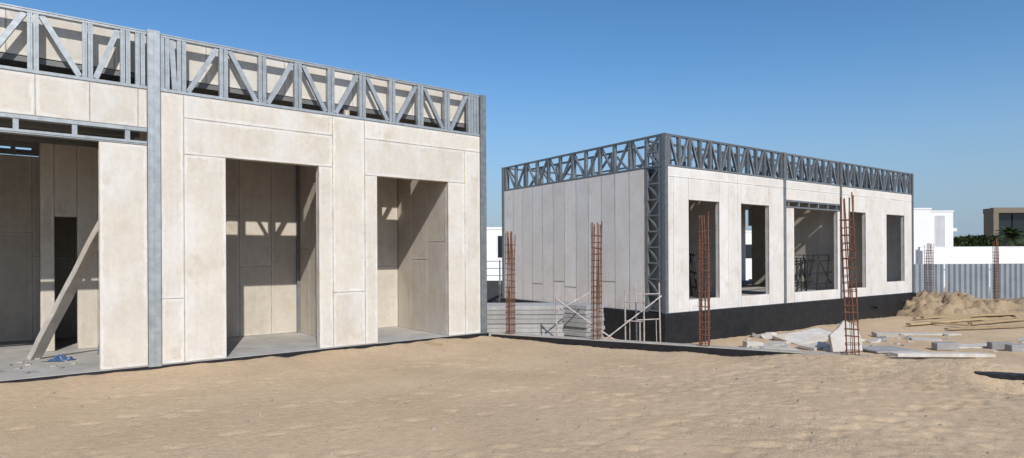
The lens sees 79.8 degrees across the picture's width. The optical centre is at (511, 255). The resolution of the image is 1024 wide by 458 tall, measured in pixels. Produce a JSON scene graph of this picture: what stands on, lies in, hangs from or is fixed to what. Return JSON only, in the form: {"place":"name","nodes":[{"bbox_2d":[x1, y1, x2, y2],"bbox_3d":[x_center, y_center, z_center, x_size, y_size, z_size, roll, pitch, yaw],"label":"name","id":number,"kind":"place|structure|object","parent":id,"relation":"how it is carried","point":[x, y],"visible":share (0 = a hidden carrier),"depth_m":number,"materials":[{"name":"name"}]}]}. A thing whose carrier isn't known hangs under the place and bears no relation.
{"place":"outdoors","nodes":[
{"label":"outdoors","id":0,"kind":"place"},
{"bbox_2d":[0,287,1023,457],"bbox_3d":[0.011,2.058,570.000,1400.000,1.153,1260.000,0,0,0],"label":"ground","id":1,"kind":"structure","parent":0,"point":[301,417],"depth_m":6.89,"materials":[{"name":"beige sand"}]},
{"bbox_2d":[0,3,488,382],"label":"unfinished building","id":2,"kind":"structure","parent":1,"relation":"on","point":[238,204],"depth_m":10.41,"materials":[{"name":"concrete"}]},
{"bbox_2d":[43,354,76,361],"bbox_3d":[-6.844,1.531,9.286,0.406,0.101,0.261,0,0,0],"label":"plastic sheet","id":3,"kind":"object","parent":2,"relation":"on","point":[59,357],"visible":1,"depth_m":9.25,"materials":[{"name":"blue plastic"}]},
{"bbox_2d":[27,221,97,360],"bbox_3d":[-6.585,0.525,9.095,1.678,2.124,0.182,0,0,21],"label":"wall board","id":4,"kind":"object","parent":2,"relation":"on","point":[66,295],"depth_m":9.07,"materials":[{"name":"grey concrete"}]},
{"bbox_2d":[424,342,442,344],"bbox_3d":[-1.450,1.621,11.308,0.350,0.031,0.090,2,1,12],"label":"timber offcut","id":5,"kind":"object","parent":1,"relation":"on","point":[433,343],"visible":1,"depth_m":11.27,"materials":[{"name":"beige wood"}]},
{"bbox_2d":[487,227,501,280],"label":"white house","id":6,"kind":"structure","parent":1,"relation":"on","point":[494,243],"depth_m":56.00,"materials":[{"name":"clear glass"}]},
{"bbox_2d":[497,235,501,258],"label":"window","id":7,"kind":"structure","parent":6,"relation":"in","point":[499,237],"depth_m":55.97,"materials":[{"name":"black glass"}]},
{"bbox_2d":[487,260,501,302],"bbox_3d":[-1.193,1.381,30.000,6.060,2.350,0.052,0,0,0],"label":"site fence","id":8,"kind":"object","parent":1,"relation":"on","point":[494,291],"visible":0.19,"depth_m":30.00,"materials":[{"name":"grey metal"}]},
{"bbox_2d":[505,231,515,333],"bbox_3d":[-0.034,0.698,12.173,0.182,2.404,0.173,0,0,28],"label":"rebar cage","id":9,"kind":"object","parent":1,"relation":"on","point":[509,311],"visible":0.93,"depth_m":12.14,"materials":[{"name":"brown metal"}]},
{"bbox_2d":[1,343,1023,456],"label":"pebbles","id":10,"kind":"object","parent":1,"relation":"on","point":[488,445],"visible":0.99,"depth_m":6.93,"materials":[{"name":"grey stone"}]},
{"bbox_2d":[555,297,557,335],"bbox_3d":[0.985,1.485,13.550,0.042,1.153,0.143,0,0,-12],"label":"scaffold pole","id":11,"kind":"object","parent":1,"relation":"on","point":[556,314],"visible":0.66,"depth_m":13.56,"materials":[{"name":"metal"}]},
{"bbox_2d":[556,299,612,338],"bbox_3d":[1.695,1.453,13.450,1.489,1.048,0.042,0,0,12],"label":"scaffold pole","id":12,"kind":"object","parent":1,"relation":"on","point":[589,322],"visible":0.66,"depth_m":13.48,"materials":[{"name":"metal"}]},
{"bbox_2d":[557,292,589,310],"bbox_3d":[1.401,1.038,13.950,0.939,0.397,0.042,0,0,-33],"label":"scaffold pole","id":13,"kind":"object","parent":12,"relation":"on","point":[573,301],"visible":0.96,"depth_m":13.94,"materials":[{"name":"metal"}]},
{"bbox_2d":[590,221,602,339],"bbox_3d":[1.556,0.625,11.340,0.183,2.534,0.182,0,0,28],"label":"rebar cage","id":14,"kind":"object","parent":1,"relation":"on","point":[597,310],"visible":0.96,"depth_m":11.30,"materials":[{"name":"brown metal"}]},
{"bbox_2d":[624,291,644,340],"bbox_3d":[2.721,1.586,13.585,0.454,1.620,0.036,0,1,25],"label":"scaffold","id":15,"kind":"object","parent":1,"relation":"on","point":[643,302],"visible":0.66,"depth_m":13.54,"materials":[{"name":"metal"}]},
{"bbox_2d":[605,295,661,338],"bbox_3d":[2.606,1.424,13.550,1.745,1.061,0.042,0,0,-24],"label":"scaffold pole","id":16,"kind":"object","parent":15,"relation":"attached to","point":[629,320],"visible":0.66,"depth_m":13.56,"materials":[{"name":"metal"}]},
{"bbox_2d":[635,283,660,341],"bbox_3d":[3.099,1.504,13.925,0.654,1.780,0.034,0,-2,-20],"label":"scaffold","id":17,"kind":"object","parent":1,"relation":"on","point":[659,318],"visible":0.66,"depth_m":13.96,"materials":[{"name":"metal"}]},
{"bbox_2d":[491,332,867,356],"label":"ground beam","id":18,"kind":"structure","parent":1,"relation":"on","point":[730,351],"depth_m":10.72,"materials":[{"name":"concrete"}]},
{"bbox_2d":[698,211,710,346],"bbox_3d":[3.278,0.562,10.439,0.177,2.641,0.186,0,0,28],"label":"rebar cage","id":19,"kind":"object","parent":1,"relation":"on","point":[700,284],"visible":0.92,"depth_m":10.40,"materials":[{"name":"brown metal"}]},
{"bbox_2d":[501,133,915,343],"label":"unfinished building","id":20,"kind":"structure","parent":1,"relation":"on","point":[646,214],"depth_m":19.16,"materials":[{"name":"concrete"}]},
{"bbox_2d":[689,245,698,297],"bbox_3d":[5.107,0.463,18.541,0.846,1.588,1.198,0,0,3],"label":"steel rack","id":21,"kind":"object","parent":20,"relation":"on","point":[692,262],"visible":0.4,"depth_m":18.40,"materials":[{"name":"black metal"}]},
{"bbox_2d":[794,258,805,291],"bbox_3d":[9.541,0.649,21.119,0.846,1.172,1.535,0,0,44],"label":"steel rack","id":22,"kind":"object","parent":20,"relation":"on","point":[796,275],"visible":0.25,"depth_m":20.94,"materials":[{"name":"black metal"}]},
{"bbox_2d":[794,255,831,290],"bbox_3d":[10.530,0.592,21.694,1.365,1.276,0.846,0,0,-26],"label":"steel rack","id":23,"kind":"object","parent":20,"relation":"on","point":[810,273],"visible":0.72,"depth_m":21.44,"materials":[{"name":"black metal"}]},
{"bbox_2d":[746,231,751,279],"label":"white house","id":24,"kind":"structure","parent":1,"relation":"on","point":[748,255],"depth_m":62.00,"materials":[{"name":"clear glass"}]},
{"bbox_2d":[746,244,751,257],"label":"window","id":25,"kind":"structure","parent":24,"relation":"in","point":[748,246],"depth_m":61.97,"materials":[{"name":"grey glass"}]},
{"bbox_2d":[760,334,774,339],"bbox_3d":[7.378,2.354,17.544,0.418,0.088,0.407,-3,21,-1],"label":"panel chunk","id":26,"kind":"object","parent":1,"relation":"on","point":[765,336],"visible":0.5,"depth_m":17.56,"materials":[{"name":"grey concrete"}]},
{"bbox_2d":[751,343,799,350],"bbox_3d":[6.677,2.355,15.747,1.157,0.090,0.788,2,1,8],"label":"broken panel","id":27,"kind":"object","parent":1,"relation":"on","point":[767,346],"visible":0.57,"depth_m":15.51,"materials":[{"name":"grey concrete"}]},
{"bbox_2d":[742,340,762,347],"bbox_3d":[6.227,2.301,15.838,0.464,0.180,0.326,4,-1,-12],"label":"panel chunk","id":28,"kind":"object","parent":27,"relation":"on","point":[749,344],"visible":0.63,"depth_m":15.71,"materials":[{"name":"grey concrete"}]},
{"bbox_2d":[766,341,784,345],"bbox_3d":[6.872,2.337,15.994,0.435,0.135,0.494,-9,2,-20],"label":"panel chunk","id":29,"kind":"object","parent":1,"relation":"on","point":[775,343],"visible":0.57,"depth_m":15.92,"materials":[{"name":"grey concrete"}]},
{"bbox_2d":[772,328,831,344],"bbox_3d":[8.209,2.239,16.975,1.673,0.090,0.899,-7,11,-20],"label":"broken panel","id":30,"kind":"object","parent":1,"relation":"on","point":[812,335],"visible":0.69,"depth_m":16.89,"materials":[{"name":"grey concrete"}]},
{"bbox_2d":[798,341,829,350],"bbox_3d":[7.731,2.281,15.521,0.805,0.080,0.503,-4,5,-30],"label":"broken panel","id":31,"kind":"object","parent":1,"relation":"on","point":[819,345],"visible":0.78,"depth_m":15.40,"materials":[{"name":"grey concrete"}]},
{"bbox_2d":[823,345,840,352],"bbox_3d":[7.867,2.313,15.009,0.389,0.112,0.394,17,32,36],"label":"panel chunk","id":32,"kind":"object","parent":1,"relation":"on","point":[826,348],"visible":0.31,"depth_m":15.00,"materials":[{"name":"grey concrete"}]},
{"bbox_2d":[828,320,862,352],"bbox_3d":[8.082,1.950,14.915,0.888,0.776,0.090,0,-22,-12],"label":"broken panel","id":33,"kind":"object","parent":1,"relation":"on","point":[836,338],"visible":0.85,"depth_m":14.83,"materials":[{"name":"grey concrete"}]},
{"bbox_2d":[839,192,859,355],"bbox_3d":[5.205,0.451,9.426,0.212,2.845,0.218,-3,0,28],"label":"rebar cage","id":34,"kind":"object","parent":1,"relation":"on","point":[850,289],"visible":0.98,"depth_m":9.37,"materials":[{"name":"brown metal"}]},
{"bbox_2d":[866,338,880,342],"bbox_3d":[9.853,2.332,16.704,0.334,0.079,0.440,-17,-3,44],"label":"panel chunk","id":35,"kind":"object","parent":1,"relation":"on","point":[875,340],"visible":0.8,"depth_m":16.62,"materials":[{"name":"grey concrete"}]},
{"bbox_2d":[877,336,887,341],"bbox_3d":[10.260,2.312,17.024,0.322,0.089,0.442,-22,-7,33],"label":"panel chunk","id":36,"kind":"object","parent":1,"relation":"on","point":[883,338],"visible":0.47,"depth_m":16.84,"materials":[{"name":"grey concrete"}]},
{"bbox_2d":[871,331,898,337],"bbox_3d":[10.762,2.267,17.650,0.621,0.100,0.521,3,3,10],"label":"broken panel","id":37,"kind":"object","parent":1,"relation":"on","point":[888,334],"visible":0.87,"depth_m":17.48,"materials":[{"name":"grey concrete"}]},
{"bbox_2d":[862,346,917,352],"bbox_3d":[9.273,2.320,15.227,1.201,0.051,0.816,1,1,-15],"label":"broken panel","id":38,"kind":"object","parent":1,"relation":"on","point":[884,349],"visible":0.72,"depth_m":15.04,"materials":[{"name":"grey concrete"}]},
{"bbox_2d":[910,337,941,341],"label":"broken panel","id":39,"kind":"object","parent":1,"relation":"on","point":[926,339],"visible":0.99,"depth_m":16.76,"materials":[{"name":"grey concrete"}]},
{"bbox_2d":[924,243,933,292],"bbox_3d":[17.717,1.071,26.004,0.262,3.272,0.265,0,0,-17],"label":"rebar cage","id":40,"kind":"object","parent":1,"relation":"on","point":[928,266],"visible":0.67,"depth_m":25.95,"materials":[{"name":"metal"}]},
{"bbox_2d":[896,333,961,335],"bbox_3d":[12.304,2.320,18.194,1.903,0.051,0.294,0,1,4],"label":"broken panel","id":41,"kind":"object","parent":1,"relation":"on","point":[940,334],"visible":0.74,"depth_m":18.10,"materials":[{"name":"grey concrete"}]},
{"bbox_2d":[914,208,956,263],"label":"white house","id":42,"kind":"structure","parent":1,"relation":"on","point":[935,228],"depth_m":58.33,"materials":[{"name":"white paint"}]},
{"bbox_2d":[890,352,995,357],"bbox_3d":[9.830,2.253,13.958,2.406,0.081,0.276,1,0,-4],"label":"broken panel","id":43,"kind":"object","parent":1,"relation":"on","point":[944,354],"visible":1,"depth_m":13.88,"materials":[{"name":"grey concrete"}]},
{"bbox_2d":[931,342,958,350],"bbox_3d":[10.822,2.250,15.291,0.600,0.180,0.200,0,0,-6],"label":"concrete block","id":44,"kind":"object","parent":1,"relation":"on","point":[937,346],"depth_m":15.20,"materials":[{"name":"grey concrete"}]},
{"bbox_2d":[906,317,987,324],"bbox_3d":[15.020,2.236,21.048,4.464,0.092,0.160,0,0,-25],"label":"timber plank","id":45,"kind":"object","parent":1,"relation":"on","point":[952,320],"visible":1,"depth_m":21.00,"materials":[{"name":"beige wood"}]},
{"bbox_2d":[926,321,969,325],"bbox_3d":[14.338,2.225,20.152,0.120,0.076,1.218,0,0,-39],"label":"timber plank","id":46,"kind":"object","parent":45,"relation":"on","point":[945,323],"visible":0.8,"depth_m":20.08,"materials":[{"name":"beige wood"}]},
{"bbox_2d":[920,312,1023,318],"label":"timber plank","id":47,"kind":"object","parent":45,"relation":"on","point":[970,315],"visible":1,"depth_m":21.96,"materials":[{"name":"brown wood"}]},
{"bbox_2d":[897,290,1015,319],"bbox_3d":[17.165,1.887,24.400,4.800,1.057,4.400,0,0,0],"label":"sand heap","id":48,"kind":"object","parent":1,"relation":"on","point":[925,303],"visible":0.67,"depth_m":23.22,"materials":[{"name":"beige sand"}]},
{"bbox_2d":[914,264,1023,298],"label":"site fence","id":49,"kind":"object","parent":1,"relation":"on","point":[972,279],"visible":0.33,"depth_m":35.03,"materials":[{"name":"metal"}]},
{"bbox_2d":[915,246,1023,286],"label":"garden wall","id":50,"kind":"structure","parent":1,"relation":"on","point":[977,255],"depth_m":47.70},
{"bbox_2d":[959,343,986,348],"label":"broken panel","id":51,"kind":"object","parent":1,"relation":"on","point":[977,345],"visible":0.3,"depth_m":15.75,"materials":[{"name":"grey concrete"}]},
{"bbox_2d":[953,233,1000,246],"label":"hedge","id":52,"kind":"object","parent":1,"relation":"on","point":[973,241],"visible":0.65,"depth_m":59.52,"materials":[{"name":"green plant"}]},
{"bbox_2d":[944,325,1023,329],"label":"timber plank","id":53,"kind":"object","parent":1,"relation":"on","point":[980,327],"visible":1,"depth_m":19.23,"materials":[{"name":"beige wood"}]},
{"bbox_2d":[992,238,999,301],"bbox_3d":[18.967,0.998,23.997,0.174,3.406,0.166,0,0,-17],"label":"rebar cage","id":54,"kind":"object","parent":1,"relation":"on","point":[996,261],"visible":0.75,"depth_m":23.97,"materials":[{"name":"brown metal"}]},
{"bbox_2d":[968,317,1023,324],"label":"timber plank","id":55,"kind":"object","parent":1,"relation":"on","point":[995,321],"visible":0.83,"depth_m":20.69,"materials":[{"name":"beige wood"}]},
{"bbox_2d":[974,371,1023,380],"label":"ground beam","id":56,"kind":"structure","parent":1,"relation":"on","point":[1007,375],"depth_m":8.05,"materials":[{"name":"black concrete"}]},
{"bbox_2d":[987,342,1012,349],"bbox_3d":[12.248,2.252,15.373,0.500,0.180,0.200,0,0,4],"label":"concrete block","id":57,"kind":"object","parent":1,"relation":"on","point":[996,345],"depth_m":15.29,"materials":[{"name":"grey concrete"}]},
{"bbox_2d":[979,297,1023,316],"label":"sand heap","id":58,"kind":"object","parent":1,"relation":"on","point":[1014,305],"visible":0.16,"depth_m":24.27,"materials":[{"name":"beige sand"}]},
{"bbox_2d":[983,207,1023,245],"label":"dark villa","id":59,"kind":"object","parent":1,"relation":"on","point":[996,218],"visible":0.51,"depth_m":71.00,"materials":[{"name":"brown concrete"}]},
{"bbox_2d":[999,213,1023,245],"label":"window","id":60,"kind":"structure","parent":59,"relation":"in","point":[1005,219],"depth_m":71.00,"materials":[{"name":"black glass"}]},
{"bbox_2d":[986,226,1023,246],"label":"palm tree","id":61,"kind":"object","parent":1,"relation":"on","point":[1011,235],"visible":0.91,"depth_m":55.72,"materials":[{"name":"green plant"}]},
{"bbox_2d":[1005,343,1023,351],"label":"concrete block","id":62,"kind":"object","parent":1,"relation":"on","point":[1018,347],"depth_m":14.88,"materials":[{"name":"grey concrete"}]},
{"bbox_2d":[0,0,1023,240],"label":"sky","id":63,"kind":"structure","parent":0,"point":[931,90],"materials":[{"name":"blue"}]},
{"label":"wall board","id":64,"kind":"object","parent":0,"visible":0},
{"bbox_2d":[489,332,563,335],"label":"wall board","id":65,"kind":"object","parent":64,"relation":"on","point":[559,334],"depth_m":14.44,"materials":[{"name":"grey concrete"}]},
{"bbox_2d":[487,328,562,332],"bbox_3d":[0.094,1.762,14.956,2.200,0.105,1.000,0,0,0],"label":"wall board","id":66,"kind":"object","parent":65,"relation":"on","point":[528,330],"depth_m":14.46,"materials":[{"name":"grey concrete"}]},
{"bbox_2d":[487,323,562,327],"bbox_3d":[0.114,1.655,14.957,2.200,0.105,1.000,0,0,0],"label":"wall board","id":67,"kind":"object","parent":66,"relation":"on","point":[526,325],"depth_m":14.46,"materials":[{"name":"grey concrete"}]},
{"bbox_2d":[487,319,561,323],"bbox_3d":[0.078,1.548,14.931,2.200,0.105,1.000,0,0,0],"label":"wall board","id":68,"kind":"object","parent":67,"relation":"on","point":[524,321],"depth_m":14.43,"materials":[{"name":"grey concrete"}]},
{"bbox_2d":[487,315,562,318],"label":"wall board","id":69,"kind":"object","parent":68,"relation":"on","point":[526,316],"depth_m":14.45,"materials":[{"name":"grey concrete"}]},
{"bbox_2d":[487,310,563,314],"bbox_3d":[0.131,1.334,14.935,2.200,0.105,1.000,0,0,0],"label":"wall board","id":70,"kind":"object","parent":69,"relation":"on","point":[526,312],"depth_m":14.44,"materials":[{"name":"grey concrete"}]},
{"bbox_2d":[487,302,562,309],"bbox_3d":[0.116,1.227,14.931,2.200,0.105,1.000,0,0,0],"label":"wall board","id":71,"kind":"object","parent":70,"relation":"on","point":[525,306],"depth_m":14.43,"materials":[{"name":"grey concrete"}]},
{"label":"wall board","id":72,"kind":"object","parent":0,"visible":0},
{"bbox_2d":[564,334,602,338],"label":"wall board","id":73,"kind":"object","parent":72,"relation":"on","point":[584,337],"depth_m":14.89,"materials":[{"name":"grey concrete"}]},
{"bbox_2d":[563,330,602,336],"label":"wall board","id":74,"kind":"object","parent":73,"relation":"on","point":[575,333],"depth_m":14.77,"materials":[{"name":"grey concrete"}]},
{"bbox_2d":[563,325,604,332],"bbox_3d":[1.552,1.774,15.311,1.350,0.105,0.750,0,0,42],"label":"wall board","id":75,"kind":"object","parent":74,"relation":"on","point":[577,329],"depth_m":14.82,"materials":[{"name":"grey concrete"}]},
{"bbox_2d":[562,321,603,327],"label":"wall board","id":76,"kind":"object","parent":75,"relation":"on","point":[578,325],"depth_m":14.78,"materials":[{"name":"grey concrete"}]},
{"bbox_2d":[562,317,603,323],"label":"wall board","id":77,"kind":"object","parent":76,"relation":"on","point":[573,320],"depth_m":14.83,"materials":[{"name":"grey concrete"}]},
{"bbox_2d":[563,313,603,318],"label":"wall board","id":78,"kind":"object","parent":77,"relation":"on","point":[569,315],"depth_m":14.83,"materials":[{"name":"grey concrete"}]},
{"bbox_2d":[563,308,602,314],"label":"wall board","id":79,"kind":"object","parent":78,"relation":"on","point":[585,312],"depth_m":14.79,"materials":[{"name":"grey concrete"}]},
{"bbox_2d":[561,301,603,309],"bbox_3d":[1.528,1.240,15.296,1.350,0.105,0.750,0,0,42],"label":"wall board","id":80,"kind":"object","parent":79,"relation":"on","point":[580,306],"depth_m":14.85,"materials":[{"name":"grey concrete"}]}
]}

